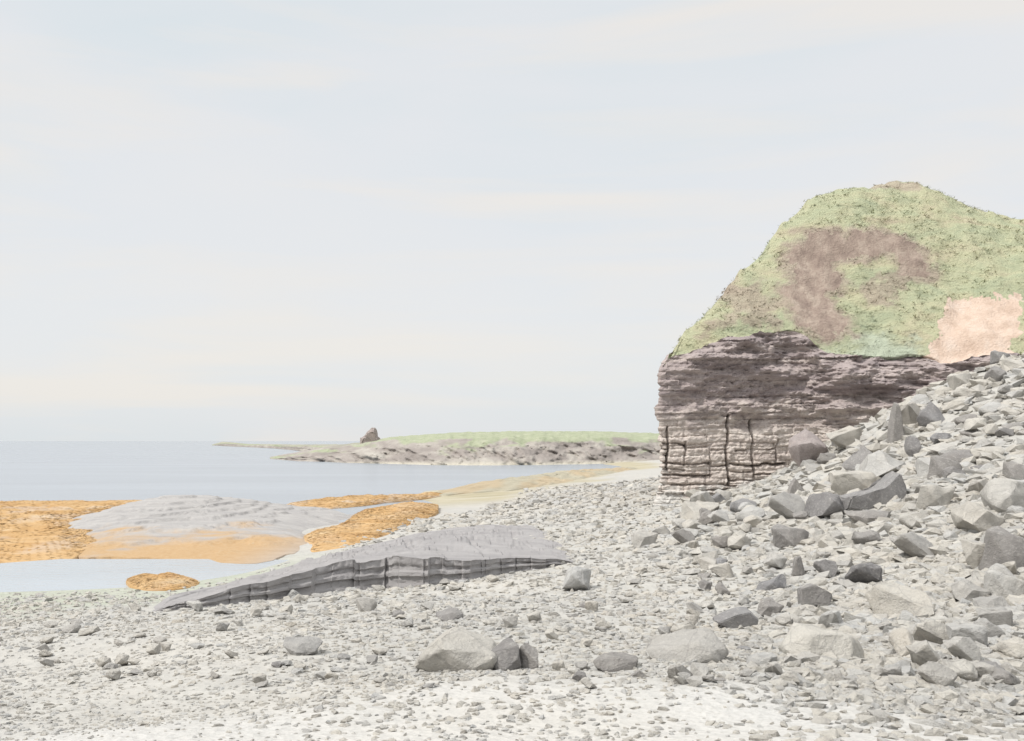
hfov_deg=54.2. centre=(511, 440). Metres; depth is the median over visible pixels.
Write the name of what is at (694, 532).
boulder
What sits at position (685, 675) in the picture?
boulder
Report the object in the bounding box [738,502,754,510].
boulder
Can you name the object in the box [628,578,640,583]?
boulder
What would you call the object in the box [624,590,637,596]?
boulder
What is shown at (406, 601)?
boulder
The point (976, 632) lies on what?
boulder
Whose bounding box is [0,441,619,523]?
sea
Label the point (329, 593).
boulder
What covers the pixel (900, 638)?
boulder
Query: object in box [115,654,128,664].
boulder
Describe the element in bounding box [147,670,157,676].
boulder
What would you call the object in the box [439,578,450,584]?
boulder
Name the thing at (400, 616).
boulder
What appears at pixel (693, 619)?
boulder
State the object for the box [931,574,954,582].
boulder
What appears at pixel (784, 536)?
boulder
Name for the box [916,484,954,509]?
boulder
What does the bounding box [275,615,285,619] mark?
boulder
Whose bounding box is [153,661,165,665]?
boulder
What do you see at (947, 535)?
boulder
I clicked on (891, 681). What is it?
boulder
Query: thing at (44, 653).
boulder
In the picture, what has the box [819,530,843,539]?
boulder
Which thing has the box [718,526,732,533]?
boulder
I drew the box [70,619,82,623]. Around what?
boulder
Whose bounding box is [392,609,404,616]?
boulder
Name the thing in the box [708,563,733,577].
boulder
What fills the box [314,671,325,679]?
boulder
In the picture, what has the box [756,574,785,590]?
boulder
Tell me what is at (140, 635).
boulder
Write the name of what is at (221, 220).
sky
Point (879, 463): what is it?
boulder
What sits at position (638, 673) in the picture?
boulder
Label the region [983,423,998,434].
boulder
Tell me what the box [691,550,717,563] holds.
boulder
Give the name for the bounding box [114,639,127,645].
boulder
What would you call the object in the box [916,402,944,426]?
boulder
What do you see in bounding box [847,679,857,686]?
boulder
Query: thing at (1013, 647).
boulder
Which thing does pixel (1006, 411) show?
boulder
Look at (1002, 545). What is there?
boulder
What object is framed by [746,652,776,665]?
boulder
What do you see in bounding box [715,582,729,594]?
boulder
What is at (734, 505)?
boulder
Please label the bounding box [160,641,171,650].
boulder
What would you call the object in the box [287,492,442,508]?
seaweed bed
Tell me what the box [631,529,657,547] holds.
boulder
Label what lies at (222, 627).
boulder
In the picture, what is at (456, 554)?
rock ledge
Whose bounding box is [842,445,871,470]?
boulder
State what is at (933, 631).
boulder
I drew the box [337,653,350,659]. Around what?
boulder
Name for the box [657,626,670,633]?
boulder
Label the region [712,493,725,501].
boulder
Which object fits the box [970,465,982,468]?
boulder
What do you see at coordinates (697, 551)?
boulder
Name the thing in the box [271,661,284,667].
boulder
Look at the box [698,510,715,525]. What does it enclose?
boulder
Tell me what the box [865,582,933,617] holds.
boulder
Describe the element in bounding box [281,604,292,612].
boulder
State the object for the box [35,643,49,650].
boulder
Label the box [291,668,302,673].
boulder
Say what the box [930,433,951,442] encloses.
boulder
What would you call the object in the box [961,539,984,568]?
boulder
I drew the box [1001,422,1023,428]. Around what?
boulder
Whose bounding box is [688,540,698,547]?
boulder
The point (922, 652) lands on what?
boulder
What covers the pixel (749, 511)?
boulder
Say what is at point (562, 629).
boulder
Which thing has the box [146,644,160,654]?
boulder
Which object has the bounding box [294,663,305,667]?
boulder
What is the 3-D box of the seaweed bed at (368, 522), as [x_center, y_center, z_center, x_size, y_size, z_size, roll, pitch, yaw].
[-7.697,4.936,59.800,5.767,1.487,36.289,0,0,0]
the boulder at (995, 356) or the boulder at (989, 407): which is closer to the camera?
the boulder at (989, 407)
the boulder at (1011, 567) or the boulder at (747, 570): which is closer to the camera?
the boulder at (1011, 567)
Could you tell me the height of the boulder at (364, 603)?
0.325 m
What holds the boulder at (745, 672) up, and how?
on the shore ground at (690, 711)
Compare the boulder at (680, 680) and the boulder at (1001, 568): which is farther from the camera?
the boulder at (1001, 568)
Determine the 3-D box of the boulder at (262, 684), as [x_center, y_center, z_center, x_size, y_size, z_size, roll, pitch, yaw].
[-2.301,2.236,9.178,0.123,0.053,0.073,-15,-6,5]
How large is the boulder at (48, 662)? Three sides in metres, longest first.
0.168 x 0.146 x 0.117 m
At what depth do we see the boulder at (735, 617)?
14.49 m
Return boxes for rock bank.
[437,467,638,495]
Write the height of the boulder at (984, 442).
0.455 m
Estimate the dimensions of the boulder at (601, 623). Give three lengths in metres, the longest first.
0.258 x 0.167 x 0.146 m
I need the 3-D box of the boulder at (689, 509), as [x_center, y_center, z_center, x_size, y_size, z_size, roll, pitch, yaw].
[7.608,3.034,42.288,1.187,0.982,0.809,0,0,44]
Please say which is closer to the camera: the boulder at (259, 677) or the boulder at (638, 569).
the boulder at (259, 677)
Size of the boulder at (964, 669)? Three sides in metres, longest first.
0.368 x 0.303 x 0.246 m
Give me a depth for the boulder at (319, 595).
22.58 m
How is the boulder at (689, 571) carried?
on the shore ground at (690, 711)
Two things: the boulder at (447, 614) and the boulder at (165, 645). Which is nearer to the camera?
the boulder at (165, 645)
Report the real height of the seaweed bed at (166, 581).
1.099 m
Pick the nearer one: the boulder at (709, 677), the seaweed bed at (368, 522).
the boulder at (709, 677)
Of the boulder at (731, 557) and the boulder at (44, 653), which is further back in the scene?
the boulder at (731, 557)
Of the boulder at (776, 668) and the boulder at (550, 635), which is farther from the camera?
the boulder at (550, 635)
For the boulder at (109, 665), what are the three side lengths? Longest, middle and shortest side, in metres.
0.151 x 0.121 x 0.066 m
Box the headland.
[270,431,661,464]
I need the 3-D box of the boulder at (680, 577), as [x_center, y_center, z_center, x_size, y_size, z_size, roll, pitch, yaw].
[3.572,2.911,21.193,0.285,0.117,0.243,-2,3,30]
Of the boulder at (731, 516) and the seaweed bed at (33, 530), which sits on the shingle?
the boulder at (731, 516)
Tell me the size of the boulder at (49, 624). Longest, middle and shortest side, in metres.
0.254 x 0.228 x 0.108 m
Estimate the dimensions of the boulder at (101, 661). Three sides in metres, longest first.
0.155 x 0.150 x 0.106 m
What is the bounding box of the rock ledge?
[153,524,575,610]
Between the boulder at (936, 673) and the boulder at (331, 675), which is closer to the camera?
the boulder at (936, 673)
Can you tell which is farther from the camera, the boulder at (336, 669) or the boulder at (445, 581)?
the boulder at (445, 581)
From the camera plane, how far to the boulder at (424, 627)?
13.62 m
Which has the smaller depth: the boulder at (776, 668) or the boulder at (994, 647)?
the boulder at (776, 668)
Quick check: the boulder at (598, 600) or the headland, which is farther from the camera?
the headland
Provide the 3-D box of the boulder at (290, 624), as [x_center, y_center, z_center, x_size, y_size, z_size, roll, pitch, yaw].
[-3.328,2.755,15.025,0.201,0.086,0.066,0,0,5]
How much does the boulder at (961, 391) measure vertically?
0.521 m
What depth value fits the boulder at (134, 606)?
21.87 m
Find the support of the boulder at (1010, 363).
on the shingle
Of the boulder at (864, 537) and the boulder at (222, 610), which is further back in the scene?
the boulder at (864, 537)
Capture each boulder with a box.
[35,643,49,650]
[39,649,52,656]
[40,636,54,643]
[40,659,53,666]
[43,621,57,627]
[62,622,80,632]
[68,670,80,675]
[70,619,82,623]
[78,626,100,635]
[95,656,110,666]
[104,663,117,669]
[105,669,120,679]
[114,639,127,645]
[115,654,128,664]
[127,602,141,610]
[127,658,140,664]
[127,668,142,674]
[133,633,146,636]
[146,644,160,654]
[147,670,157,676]
[153,636,166,643]
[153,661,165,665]
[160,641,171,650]
[186,601,202,610]
[191,643,204,648]
[210,671,219,678]
[212,606,232,613]
[216,623,229,630]
[225,651,238,657]
[232,619,243,625]
[250,606,262,615]
[252,673,266,682]
[255,680,267,686]
[257,649,268,654]
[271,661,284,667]
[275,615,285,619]
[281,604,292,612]
[281,660,291,665]
[283,636,322,655]
[284,622,296,626]
[287,589,298,596]
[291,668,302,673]
[292,594,305,601]
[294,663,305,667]
[311,593,323,597]
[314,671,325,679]
[324,591,337,596]
[324,595,337,601]
[324,673,338,678]
[330,666,342,671]
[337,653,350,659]
[350,638,361,642]
[356,596,376,611]
[366,654,377,663]
[371,647,387,653]
[372,585,384,590]
[373,677,386,682]
[389,600,403,606]
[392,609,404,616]
[394,614,406,618]
[401,599,412,603]
[402,618,413,626]
[412,612,427,619]
[414,627,496,671]
[417,625,430,628]
[421,602,433,609]
[422,683,434,687]
[436,607,463,620]
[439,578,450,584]
[447,584,460,590]
[481,619,494,624]
[486,575,498,581]
[491,638,520,670]
[502,616,517,627]
[519,643,538,668]
[526,611,541,620]
[545,632,558,639]
[551,659,564,670]
[553,628,568,631]
[562,566,590,589]
[567,667,579,674]
[572,671,586,680]
[575,660,587,669]
[580,638,592,645]
[581,677,596,687]
[585,601,597,610]
[588,641,600,646]
[593,598,605,602]
[593,652,637,671]
[594,617,605,621]
[594,626,606,631]
[595,620,611,628]
[616,595,633,602]
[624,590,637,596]
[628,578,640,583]
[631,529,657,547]
[631,670,643,676]
[633,566,646,571]
[646,627,728,662]
[651,525,669,534]
[656,562,668,568]
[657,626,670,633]
[667,664,691,678]
[670,624,692,632]
[671,518,685,528]
[671,529,694,542]
[673,575,685,580]
[673,676,686,684]
[675,548,687,556]
[677,672,690,683]
[680,497,689,502]
[680,501,701,519]
[680,528,697,536]
[681,568,700,574]
[682,519,701,528]
[682,620,695,628]
[684,489,700,497]
[684,614,697,623]
[686,602,702,612]
[686,609,699,618]
[686,676,702,686]
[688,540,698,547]
[689,547,701,554]
[690,491,714,501]
[690,662,708,679]
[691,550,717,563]
[696,500,718,511]
[697,525,714,531]
[697,573,710,577]
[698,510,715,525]
[698,557,716,569]
[698,579,711,589]
[699,508,711,515]
[700,545,718,553]
[700,601,714,608]
[702,674,714,680]
[707,510,729,521]
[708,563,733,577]
[711,536,728,547]
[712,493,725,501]
[712,607,757,627]
[712,678,725,682]
[715,489,731,500]
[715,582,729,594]
[716,557,727,563]
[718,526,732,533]
[718,529,732,536]
[727,514,735,519]
[727,535,750,549]
[728,554,740,560]
[729,495,747,509]
[730,498,756,512]
[736,506,764,520]
[737,646,750,649]
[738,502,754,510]
[738,523,751,532]
[738,595,748,603]
[739,668,752,676]
[742,566,753,573]
[743,515,762,527]
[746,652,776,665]
[750,551,762,555]
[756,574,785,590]
[757,597,783,616]
[763,552,786,568]
[764,663,782,674]
[767,491,804,517]
[769,678,787,686]
[771,524,808,547]
[775,612,791,624]
[778,622,863,657]
[779,671,799,683]
[787,478,803,493]
[788,429,827,465]
[792,556,804,575]
[793,511,807,518]
[797,583,831,605]
[804,492,844,516]
[813,559,837,577]
[816,453,840,463]
[818,534,834,542]
[818,610,843,627]
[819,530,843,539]
[826,426,861,447]
[829,470,876,494]
[839,471,906,510]
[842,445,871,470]
[844,510,888,524]
[844,562,882,582]
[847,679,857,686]
[851,530,879,543]
[852,598,867,603]
[858,450,905,476]
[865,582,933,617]
[874,680,890,686]
[877,621,891,628]
[878,676,900,684]
[883,666,901,674]
[887,402,904,442]
[888,627,913,656]
[889,531,933,557]
[898,513,921,528]
[900,402,920,424]
[904,435,920,456]
[905,640,940,664]
[912,620,948,644]
[914,457,929,476]
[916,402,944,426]
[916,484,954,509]
[917,661,956,686]
[926,390,935,396]
[926,442,958,452]
[927,455,962,479]
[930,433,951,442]
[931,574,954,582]
[937,659,977,680]
[938,448,956,455]
[940,449,972,462]
[941,466,965,477]
[943,531,958,539]
[943,636,980,660]
[946,623,987,646]
[947,373,971,389]
[951,501,1005,531]
[951,579,990,601]
[953,387,980,396]
[954,414,976,424]
[956,571,970,577]
[959,431,970,435]
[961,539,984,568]
[963,418,987,429]
[968,479,987,491]
[969,379,991,386]
[970,446,1004,458]
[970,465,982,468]
[971,661,994,677]
[972,596,1008,607]
[973,580,982,587]
[973,618,1005,636]
[974,438,994,448]
[976,606,1012,626]
[978,402,1000,414]
[978,526,1023,571]
[979,661,1004,669]
[979,674,995,683]
[980,478,1023,511]
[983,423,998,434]
[983,569,1023,597]
[984,366,1006,381]
[985,365,1000,369]
[987,563,1017,578]
[990,350,1009,363]
[990,645,996,651]
[991,666,1020,684]
[995,427,1013,436]
[996,637,1023,658]
[997,384,1013,392]
[999,358,1023,368]
[1000,407,1020,415]
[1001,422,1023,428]
[1001,662,1017,672]
[1002,461,1023,479]
[1002,561,1017,574]
[1007,505,1023,510]
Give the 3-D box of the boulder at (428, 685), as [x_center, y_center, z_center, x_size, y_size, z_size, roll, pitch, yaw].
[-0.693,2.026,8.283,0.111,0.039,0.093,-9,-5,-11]
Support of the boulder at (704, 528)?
on the shore ground at (690, 711)
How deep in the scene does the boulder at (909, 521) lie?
25.39 m
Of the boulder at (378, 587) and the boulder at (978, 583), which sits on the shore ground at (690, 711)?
the boulder at (378, 587)
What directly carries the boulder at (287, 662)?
on the shore ground at (690, 711)
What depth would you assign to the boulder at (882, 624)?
13.66 m
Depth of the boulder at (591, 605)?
16.23 m
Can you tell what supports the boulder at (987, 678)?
on the shingle
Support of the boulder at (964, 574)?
on the shore ground at (690, 711)
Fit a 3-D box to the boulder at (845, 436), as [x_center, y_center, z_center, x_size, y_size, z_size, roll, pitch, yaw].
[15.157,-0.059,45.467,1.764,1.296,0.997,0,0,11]
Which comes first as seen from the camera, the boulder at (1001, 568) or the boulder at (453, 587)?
the boulder at (1001, 568)
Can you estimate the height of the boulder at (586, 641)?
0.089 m
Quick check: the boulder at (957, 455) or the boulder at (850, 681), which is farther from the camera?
the boulder at (957, 455)
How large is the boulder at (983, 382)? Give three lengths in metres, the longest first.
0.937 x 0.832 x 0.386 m
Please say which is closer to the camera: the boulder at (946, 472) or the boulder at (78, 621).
the boulder at (78, 621)
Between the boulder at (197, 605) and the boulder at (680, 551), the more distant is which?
the boulder at (680, 551)
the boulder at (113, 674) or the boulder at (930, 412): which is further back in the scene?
the boulder at (930, 412)
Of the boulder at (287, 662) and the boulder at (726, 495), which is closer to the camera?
the boulder at (287, 662)
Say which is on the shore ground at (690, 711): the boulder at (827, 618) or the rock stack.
the boulder at (827, 618)
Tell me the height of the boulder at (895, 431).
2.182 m
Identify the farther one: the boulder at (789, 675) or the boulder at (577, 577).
the boulder at (577, 577)
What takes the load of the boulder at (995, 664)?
on the shore ground at (690, 711)
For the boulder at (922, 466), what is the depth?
33.07 m
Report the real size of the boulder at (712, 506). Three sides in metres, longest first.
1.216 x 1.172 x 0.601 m
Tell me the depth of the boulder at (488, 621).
14.20 m
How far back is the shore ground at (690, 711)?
9.25 m
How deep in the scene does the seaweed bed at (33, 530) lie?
52.84 m
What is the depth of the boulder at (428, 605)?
17.02 m
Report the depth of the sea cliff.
55.52 m
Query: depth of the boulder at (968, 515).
23.75 m
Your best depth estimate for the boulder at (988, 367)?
44.57 m
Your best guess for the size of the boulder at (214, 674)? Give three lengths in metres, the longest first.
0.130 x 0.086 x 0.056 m
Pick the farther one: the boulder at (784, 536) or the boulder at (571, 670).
the boulder at (784, 536)
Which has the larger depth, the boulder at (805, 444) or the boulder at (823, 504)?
the boulder at (805, 444)
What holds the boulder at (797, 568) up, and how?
on the shingle
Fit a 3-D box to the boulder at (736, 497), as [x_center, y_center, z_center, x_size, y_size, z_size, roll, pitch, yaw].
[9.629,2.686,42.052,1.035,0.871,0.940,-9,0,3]
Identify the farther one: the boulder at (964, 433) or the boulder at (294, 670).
the boulder at (964, 433)
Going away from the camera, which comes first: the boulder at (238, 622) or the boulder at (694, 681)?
the boulder at (694, 681)
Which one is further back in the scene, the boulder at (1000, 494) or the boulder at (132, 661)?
the boulder at (1000, 494)
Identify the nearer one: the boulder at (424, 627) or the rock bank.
the boulder at (424, 627)
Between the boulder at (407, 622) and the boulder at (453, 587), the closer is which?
the boulder at (407, 622)
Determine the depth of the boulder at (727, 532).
28.36 m
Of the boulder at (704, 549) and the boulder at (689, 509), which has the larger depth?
the boulder at (689, 509)
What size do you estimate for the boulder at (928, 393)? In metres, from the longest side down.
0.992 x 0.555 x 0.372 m
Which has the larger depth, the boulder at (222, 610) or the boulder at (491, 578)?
the boulder at (491, 578)
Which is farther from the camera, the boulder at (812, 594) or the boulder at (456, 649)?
the boulder at (812, 594)
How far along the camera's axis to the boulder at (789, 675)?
8.44 m
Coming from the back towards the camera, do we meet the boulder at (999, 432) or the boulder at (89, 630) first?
the boulder at (999, 432)
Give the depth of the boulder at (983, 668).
9.24 m
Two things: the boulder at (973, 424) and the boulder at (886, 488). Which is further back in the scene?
the boulder at (973, 424)
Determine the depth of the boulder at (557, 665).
9.40 m
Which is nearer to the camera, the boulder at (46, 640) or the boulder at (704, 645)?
the boulder at (704, 645)
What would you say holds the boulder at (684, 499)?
on the shore ground at (690, 711)
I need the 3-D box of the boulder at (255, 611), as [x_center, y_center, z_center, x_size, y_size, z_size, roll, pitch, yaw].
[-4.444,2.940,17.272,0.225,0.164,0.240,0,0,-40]
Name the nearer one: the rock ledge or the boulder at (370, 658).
the boulder at (370, 658)
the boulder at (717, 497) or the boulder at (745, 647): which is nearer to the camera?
the boulder at (745, 647)
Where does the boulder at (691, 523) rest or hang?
on the shore ground at (690, 711)
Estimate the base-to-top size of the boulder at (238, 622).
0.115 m
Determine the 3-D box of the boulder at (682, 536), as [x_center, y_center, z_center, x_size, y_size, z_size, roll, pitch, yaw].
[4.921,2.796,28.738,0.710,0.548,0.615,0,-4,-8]
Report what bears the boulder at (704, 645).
on the shore ground at (690, 711)
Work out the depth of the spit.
643.34 m
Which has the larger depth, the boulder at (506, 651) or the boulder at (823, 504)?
the boulder at (823, 504)
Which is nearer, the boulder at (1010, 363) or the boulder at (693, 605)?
the boulder at (693, 605)
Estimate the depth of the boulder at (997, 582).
15.73 m
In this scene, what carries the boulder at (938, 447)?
on the shore ground at (690, 711)
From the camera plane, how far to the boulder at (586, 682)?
8.08 m
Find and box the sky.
[0,0,1023,440]
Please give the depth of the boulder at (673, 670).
8.23 m
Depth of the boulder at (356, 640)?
12.04 m
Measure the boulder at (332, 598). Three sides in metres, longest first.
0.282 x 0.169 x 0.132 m
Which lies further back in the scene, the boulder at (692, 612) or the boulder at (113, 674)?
the boulder at (692, 612)
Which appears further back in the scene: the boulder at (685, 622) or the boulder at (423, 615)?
the boulder at (423, 615)
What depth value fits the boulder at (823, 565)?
20.59 m
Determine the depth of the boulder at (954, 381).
44.43 m
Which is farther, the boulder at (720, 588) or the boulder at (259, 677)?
the boulder at (720, 588)
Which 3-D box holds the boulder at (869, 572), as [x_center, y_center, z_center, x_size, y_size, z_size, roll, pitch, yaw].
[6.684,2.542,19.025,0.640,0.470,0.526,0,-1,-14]
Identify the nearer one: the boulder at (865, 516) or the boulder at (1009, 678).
the boulder at (1009, 678)
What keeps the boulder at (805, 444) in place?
on the shore ground at (690, 711)
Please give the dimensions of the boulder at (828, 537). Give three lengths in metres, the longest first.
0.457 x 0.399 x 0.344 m
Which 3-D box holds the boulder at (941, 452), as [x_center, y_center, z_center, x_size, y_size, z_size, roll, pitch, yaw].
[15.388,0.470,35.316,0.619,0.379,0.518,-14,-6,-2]
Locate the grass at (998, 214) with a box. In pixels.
[661,180,1023,363]
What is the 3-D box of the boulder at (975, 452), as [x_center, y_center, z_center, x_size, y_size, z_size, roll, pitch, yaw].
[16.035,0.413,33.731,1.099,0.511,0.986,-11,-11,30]
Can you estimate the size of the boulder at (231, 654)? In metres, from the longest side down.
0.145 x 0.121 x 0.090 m
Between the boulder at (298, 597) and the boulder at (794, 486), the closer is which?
the boulder at (298, 597)
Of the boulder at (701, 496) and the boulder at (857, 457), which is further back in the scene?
the boulder at (701, 496)
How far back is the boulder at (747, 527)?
29.41 m
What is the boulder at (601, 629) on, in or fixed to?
on the shore ground at (690, 711)
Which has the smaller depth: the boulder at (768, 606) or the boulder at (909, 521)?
the boulder at (768, 606)
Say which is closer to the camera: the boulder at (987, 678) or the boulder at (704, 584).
the boulder at (987, 678)
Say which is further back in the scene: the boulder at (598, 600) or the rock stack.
the rock stack
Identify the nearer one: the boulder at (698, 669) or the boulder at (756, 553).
the boulder at (698, 669)
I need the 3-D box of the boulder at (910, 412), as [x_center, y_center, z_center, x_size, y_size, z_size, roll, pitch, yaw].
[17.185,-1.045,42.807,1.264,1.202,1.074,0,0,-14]
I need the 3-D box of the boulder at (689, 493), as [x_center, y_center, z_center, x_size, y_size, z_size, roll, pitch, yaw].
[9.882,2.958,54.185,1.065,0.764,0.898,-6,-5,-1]
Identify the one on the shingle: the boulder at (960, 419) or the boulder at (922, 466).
the boulder at (960, 419)
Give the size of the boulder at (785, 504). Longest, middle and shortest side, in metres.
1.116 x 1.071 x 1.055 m
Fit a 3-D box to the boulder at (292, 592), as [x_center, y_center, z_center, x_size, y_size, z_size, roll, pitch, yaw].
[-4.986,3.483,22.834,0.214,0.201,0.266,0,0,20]
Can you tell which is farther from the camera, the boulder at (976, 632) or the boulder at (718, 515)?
the boulder at (718, 515)
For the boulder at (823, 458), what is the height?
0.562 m
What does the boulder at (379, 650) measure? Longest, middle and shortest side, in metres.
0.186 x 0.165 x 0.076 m
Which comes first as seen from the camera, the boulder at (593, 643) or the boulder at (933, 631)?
the boulder at (593, 643)
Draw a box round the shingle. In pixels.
[0,353,1023,740]
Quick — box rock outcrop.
[67,495,352,563]
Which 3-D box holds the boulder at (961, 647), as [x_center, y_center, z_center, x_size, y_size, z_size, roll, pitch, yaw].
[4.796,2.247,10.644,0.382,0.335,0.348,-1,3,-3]
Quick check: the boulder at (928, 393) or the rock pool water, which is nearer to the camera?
the rock pool water
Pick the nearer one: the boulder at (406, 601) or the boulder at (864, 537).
the boulder at (406, 601)
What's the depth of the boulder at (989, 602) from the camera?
14.88 m
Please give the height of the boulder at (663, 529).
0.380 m
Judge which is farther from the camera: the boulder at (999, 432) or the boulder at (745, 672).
the boulder at (999, 432)
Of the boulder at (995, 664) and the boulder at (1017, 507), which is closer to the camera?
the boulder at (995, 664)
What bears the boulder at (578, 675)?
on the shore ground at (690, 711)
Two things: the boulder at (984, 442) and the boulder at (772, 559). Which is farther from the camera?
the boulder at (984, 442)
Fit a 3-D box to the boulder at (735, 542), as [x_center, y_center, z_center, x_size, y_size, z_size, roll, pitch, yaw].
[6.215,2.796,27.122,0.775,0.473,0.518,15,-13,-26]
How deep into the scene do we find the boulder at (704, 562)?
22.94 m
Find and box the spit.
[212,442,342,450]
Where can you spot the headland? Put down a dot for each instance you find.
(528, 448)
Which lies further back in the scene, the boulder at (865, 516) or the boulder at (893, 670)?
the boulder at (865, 516)
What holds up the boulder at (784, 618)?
on the shingle
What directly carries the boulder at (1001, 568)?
on the shore ground at (690, 711)
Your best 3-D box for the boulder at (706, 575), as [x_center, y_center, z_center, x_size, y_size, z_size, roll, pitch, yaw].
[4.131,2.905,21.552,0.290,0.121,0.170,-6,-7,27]
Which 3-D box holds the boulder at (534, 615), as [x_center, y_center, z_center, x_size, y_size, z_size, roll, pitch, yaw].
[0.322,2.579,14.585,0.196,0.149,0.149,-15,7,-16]
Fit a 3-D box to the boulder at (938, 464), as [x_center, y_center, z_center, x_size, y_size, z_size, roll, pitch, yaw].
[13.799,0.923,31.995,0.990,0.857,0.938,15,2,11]
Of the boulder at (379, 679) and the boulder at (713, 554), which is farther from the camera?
the boulder at (713, 554)
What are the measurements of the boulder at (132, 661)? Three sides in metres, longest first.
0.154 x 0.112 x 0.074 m
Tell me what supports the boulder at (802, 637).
on the shore ground at (690, 711)
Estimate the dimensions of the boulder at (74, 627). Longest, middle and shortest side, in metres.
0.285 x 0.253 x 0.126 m
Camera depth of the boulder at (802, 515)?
29.83 m
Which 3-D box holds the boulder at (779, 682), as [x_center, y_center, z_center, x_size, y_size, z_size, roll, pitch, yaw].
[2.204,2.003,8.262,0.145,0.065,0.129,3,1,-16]
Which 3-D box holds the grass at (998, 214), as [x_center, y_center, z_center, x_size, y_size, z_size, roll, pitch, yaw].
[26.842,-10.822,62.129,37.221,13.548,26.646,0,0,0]
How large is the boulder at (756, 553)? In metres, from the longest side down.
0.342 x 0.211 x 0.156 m
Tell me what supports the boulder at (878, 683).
on the shore ground at (690, 711)
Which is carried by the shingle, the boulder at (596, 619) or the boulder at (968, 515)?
the boulder at (596, 619)
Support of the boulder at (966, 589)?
on the shore ground at (690, 711)
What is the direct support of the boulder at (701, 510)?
on the shore ground at (690, 711)
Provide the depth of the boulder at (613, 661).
9.21 m
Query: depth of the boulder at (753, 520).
30.58 m
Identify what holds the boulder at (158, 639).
on the shore ground at (690, 711)
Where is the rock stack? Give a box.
[360,427,379,443]
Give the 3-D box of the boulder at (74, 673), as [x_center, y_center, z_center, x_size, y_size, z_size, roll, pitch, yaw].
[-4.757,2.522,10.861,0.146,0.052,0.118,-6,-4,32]
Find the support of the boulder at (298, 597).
on the shore ground at (690, 711)
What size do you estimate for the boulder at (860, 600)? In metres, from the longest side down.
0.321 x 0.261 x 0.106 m
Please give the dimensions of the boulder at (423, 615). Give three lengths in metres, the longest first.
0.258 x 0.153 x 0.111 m
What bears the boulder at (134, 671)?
on the shore ground at (690, 711)
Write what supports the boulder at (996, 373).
on the shore ground at (690, 711)
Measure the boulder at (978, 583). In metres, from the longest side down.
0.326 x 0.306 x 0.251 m
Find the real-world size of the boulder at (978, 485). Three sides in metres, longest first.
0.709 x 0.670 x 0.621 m
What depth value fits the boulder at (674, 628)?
13.59 m
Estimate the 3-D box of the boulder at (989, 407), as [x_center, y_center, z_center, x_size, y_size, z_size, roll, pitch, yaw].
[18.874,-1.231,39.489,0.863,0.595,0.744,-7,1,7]
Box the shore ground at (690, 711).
[0,357,1023,740]
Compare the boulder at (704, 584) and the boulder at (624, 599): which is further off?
the boulder at (704, 584)
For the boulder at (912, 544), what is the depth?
21.30 m
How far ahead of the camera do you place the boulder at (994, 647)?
11.11 m
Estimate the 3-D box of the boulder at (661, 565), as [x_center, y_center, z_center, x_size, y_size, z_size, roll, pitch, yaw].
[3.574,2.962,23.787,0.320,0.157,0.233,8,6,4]
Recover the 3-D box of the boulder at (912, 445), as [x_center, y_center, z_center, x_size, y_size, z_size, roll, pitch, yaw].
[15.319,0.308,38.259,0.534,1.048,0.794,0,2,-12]
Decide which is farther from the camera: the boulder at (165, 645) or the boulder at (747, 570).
the boulder at (747, 570)
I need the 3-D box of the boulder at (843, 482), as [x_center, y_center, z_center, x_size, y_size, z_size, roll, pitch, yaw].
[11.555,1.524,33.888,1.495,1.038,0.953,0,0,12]
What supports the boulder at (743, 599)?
on the shingle
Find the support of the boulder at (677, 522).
on the shore ground at (690, 711)
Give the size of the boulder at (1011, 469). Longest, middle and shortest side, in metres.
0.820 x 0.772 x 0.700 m
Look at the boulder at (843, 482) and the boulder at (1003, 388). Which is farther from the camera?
the boulder at (1003, 388)
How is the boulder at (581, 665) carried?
on the shore ground at (690, 711)
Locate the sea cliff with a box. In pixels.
[653,180,1023,504]
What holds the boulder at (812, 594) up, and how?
on the shore ground at (690, 711)
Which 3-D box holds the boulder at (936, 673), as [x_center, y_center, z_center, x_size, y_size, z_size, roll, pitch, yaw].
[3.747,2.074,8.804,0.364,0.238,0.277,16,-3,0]
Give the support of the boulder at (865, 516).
on the shingle
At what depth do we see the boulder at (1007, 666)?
9.95 m
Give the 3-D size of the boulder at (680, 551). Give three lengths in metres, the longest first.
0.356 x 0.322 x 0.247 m
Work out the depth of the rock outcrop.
51.32 m
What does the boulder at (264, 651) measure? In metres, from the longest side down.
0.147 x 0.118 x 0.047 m
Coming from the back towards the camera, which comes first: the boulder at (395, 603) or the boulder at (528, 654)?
the boulder at (395, 603)
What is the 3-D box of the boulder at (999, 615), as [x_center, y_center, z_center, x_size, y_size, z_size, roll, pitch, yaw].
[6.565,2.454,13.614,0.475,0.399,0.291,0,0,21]
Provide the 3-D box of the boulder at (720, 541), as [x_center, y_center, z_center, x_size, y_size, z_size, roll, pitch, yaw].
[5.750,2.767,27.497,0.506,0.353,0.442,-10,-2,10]
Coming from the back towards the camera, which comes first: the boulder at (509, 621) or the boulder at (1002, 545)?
the boulder at (1002, 545)
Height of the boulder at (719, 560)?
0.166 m
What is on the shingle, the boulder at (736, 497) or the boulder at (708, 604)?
the boulder at (708, 604)
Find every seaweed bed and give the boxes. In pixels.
[0,500,140,562]
[126,572,199,590]
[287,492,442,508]
[304,501,438,551]
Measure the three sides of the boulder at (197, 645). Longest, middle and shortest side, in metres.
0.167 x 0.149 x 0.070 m
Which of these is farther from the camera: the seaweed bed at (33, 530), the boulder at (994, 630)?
the seaweed bed at (33, 530)
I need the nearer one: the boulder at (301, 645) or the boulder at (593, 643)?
the boulder at (301, 645)
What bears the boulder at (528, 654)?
on the shore ground at (690, 711)
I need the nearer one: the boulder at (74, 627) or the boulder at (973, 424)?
the boulder at (74, 627)
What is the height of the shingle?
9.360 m
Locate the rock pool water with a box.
[0,559,287,591]
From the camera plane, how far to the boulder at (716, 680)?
8.22 m

